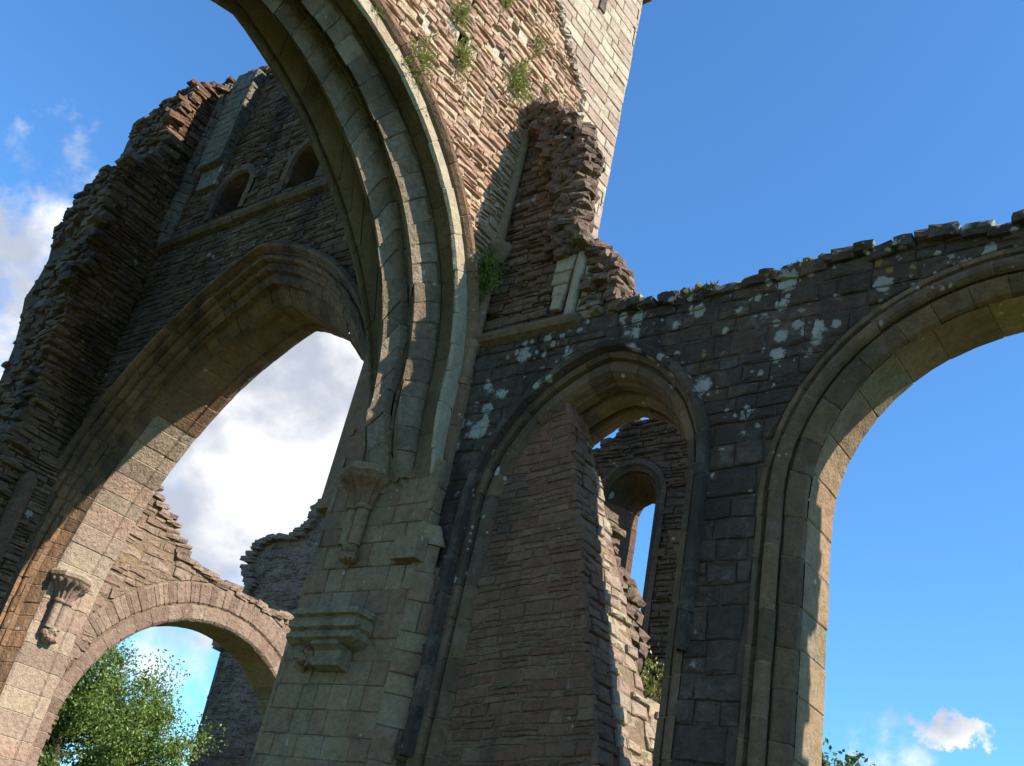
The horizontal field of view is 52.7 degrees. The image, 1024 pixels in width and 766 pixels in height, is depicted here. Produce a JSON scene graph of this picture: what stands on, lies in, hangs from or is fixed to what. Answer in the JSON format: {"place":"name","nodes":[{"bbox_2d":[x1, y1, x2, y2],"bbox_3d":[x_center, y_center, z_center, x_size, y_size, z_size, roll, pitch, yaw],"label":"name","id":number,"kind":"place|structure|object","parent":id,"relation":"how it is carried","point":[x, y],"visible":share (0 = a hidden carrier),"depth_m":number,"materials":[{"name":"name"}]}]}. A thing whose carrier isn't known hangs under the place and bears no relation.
{"place":"outdoors","nodes":[
{"label":"outdoors","id":0,"kind":"place"},
{"bbox_2d":[187,499,323,765],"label":"nave wall","id":1,"kind":"structure","parent":0,"point":[275,570],"depth_m":33.65,"materials":[{"name":"grey stone"}]},
{"bbox_2d":[0,0,1023,765],"label":"sky","id":2,"kind":"structure","parent":0,"point":[753,136],"materials":[{"name":"blue"}]},
{"bbox_2d":[593,418,687,703],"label":"gable wall","id":3,"kind":"structure","parent":0,"point":[640,465],"depth_m":22.22,"materials":[{"name":"grey sandstone"}]},
{"label":"ground","id":4,"kind":"structure","parent":0,"visible":0},
{"bbox_2d":[37,638,227,765],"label":"leafy tree","id":5,"kind":"object","parent":4,"relation":"on","point":[105,720],"visible":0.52,"depth_m":27.69,"materials":[{"name":"green plant"}]},
{"bbox_2d":[25,486,293,765],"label":"transept wall","id":6,"kind":"structure","parent":4,"relation":"on","point":[157,576],"depth_m":19.86,"materials":[{"name":"brown stone"}]},
{"bbox_2d":[0,0,651,765],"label":"crossing tower","id":7,"kind":"structure","parent":4,"relation":"on","point":[216,248],"depth_m":14.59,"materials":[{"name":"beige stone"}]},
{"bbox_2d":[371,2,383,17],"bbox_3d":[-1.618,-4.639,12.561,0.144,0.572,0.329,-4,-33,27],"label":"wall plant","id":8,"kind":"object","parent":7,"relation":"attached to","point":[378,9],"depth_m":12.54,"materials":[{"name":"green plant"}]},
{"bbox_2d":[404,28,447,117],"bbox_3d":[-1.089,-4.012,12.957,0.323,1.396,0.665,-11,-37,36],"label":"wall plant","id":9,"kind":"object","parent":7,"relation":"attached to","point":[424,62],"depth_m":12.99,"materials":[{"name":"green plant"}]},
{"bbox_2d":[448,26,479,98],"bbox_3d":[-0.604,-4.346,13.739,0.273,0.874,0.762,-11,-37,36],"label":"wall plant","id":10,"kind":"object","parent":7,"relation":"attached to","point":[464,56],"depth_m":13.76,"materials":[{"name":"green plant"}]},
{"bbox_2d":[450,0,483,37],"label":"wall plant","id":11,"kind":"object","parent":7,"relation":"attached to","point":[463,10],"depth_m":13.90,"materials":[{"name":"green plant"}]},
{"bbox_2d":[467,237,505,300],"bbox_3d":[-0.310,-1.518,13.342,0.565,1.120,0.375,16,-29,-7],"label":"fern","id":12,"kind":"object","parent":7,"relation":"attached to","point":[487,265],"visible":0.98,"depth_m":13.31,"materials":[{"name":"green plant"}]},
{"bbox_2d":[501,0,519,17],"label":"wall plant","id":13,"kind":"object","parent":7,"relation":"attached to","point":[506,2],"depth_m":14.87,"materials":[{"name":"green plant"}]},
{"bbox_2d":[502,56,538,108],"bbox_3d":[0.153,-4.279,14.713,0.321,1.037,0.814,-11,-37,36],"label":"wall plant","id":14,"kind":"object","parent":7,"relation":"attached to","point":[516,82],"depth_m":14.76,"materials":[{"name":"green plant"}]},
{"bbox_2d":[532,32,550,64],"bbox_3d":[0.434,-4.930,15.351,0.196,0.598,0.464,-11,-37,36],"label":"wall plant","id":15,"kind":"object","parent":7,"relation":"attached to","point":[539,49],"depth_m":15.38,"materials":[{"name":"green plant"}]},
{"bbox_2d":[544,81,551,96],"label":"wall plant","id":16,"kind":"object","parent":7,"relation":"attached to","point":[546,91],"depth_m":15.42,"materials":[{"name":"green plant"}]},
{"bbox_2d":[440,399,654,765],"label":"partition wall","id":17,"kind":"structure","parent":4,"relation":"on","point":[549,674],"depth_m":10.48,"materials":[{"name":"brown stone"}]},
{"bbox_2d":[604,505,659,733],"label":"broken wall","id":18,"kind":"structure","parent":4,"relation":"on","point":[640,637],"depth_m":13.13,"materials":[{"name":"stone"}]},
{"bbox_2d":[637,644,663,700],"bbox_3d":[1.505,3.411,11.854,0.833,0.799,0.612,-11,-37,36],"label":"shrub","id":19,"kind":"object","parent":18,"relation":"on","point":[647,682],"visible":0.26,"depth_m":11.68,"materials":[{"name":"green plant"}]},
{"bbox_2d":[649,670,660,703],"bbox_3d":[1.790,3.535,11.460,0.674,0.551,0.673,-11,-37,36],"label":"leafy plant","id":20,"kind":"object","parent":18,"relation":"on","point":[656,691],"visible":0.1,"depth_m":11.47,"materials":[{"name":"plant"}]},
{"bbox_2d":[394,209,1023,765],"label":"chapel arcade","id":21,"kind":"object","parent":4,"relation":"on","point":[770,395],"visible":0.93,"depth_m":9.85,"materials":[{"name":"grey stone"}]},
{"bbox_2d":[680,280,720,295],"bbox_3d":[2.168,-0.950,11.559,0.554,0.187,0.507,-11,-37,36],"label":"moss cushion","id":22,"kind":"object","parent":21,"relation":"on","point":[697,286],"visible":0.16,"depth_m":11.39,"materials":[{"name":"green plant"}]},
{"bbox_2d":[780,253,824,268],"bbox_3d":[3.259,-1.159,10.730,0.907,0.191,0.508,-11,-37,36],"label":"moss cushion","id":23,"kind":"object","parent":21,"relation":"on","point":[806,259],"visible":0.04,"depth_m":10.64,"materials":[{"name":"green plant"}]},
{"bbox_2d":[822,733,876,765],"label":"distant tree","id":24,"kind":"object","parent":4,"relation":"on","point":[851,762],"visible":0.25,"depth_m":36.58,"materials":[{"name":"green plant"}]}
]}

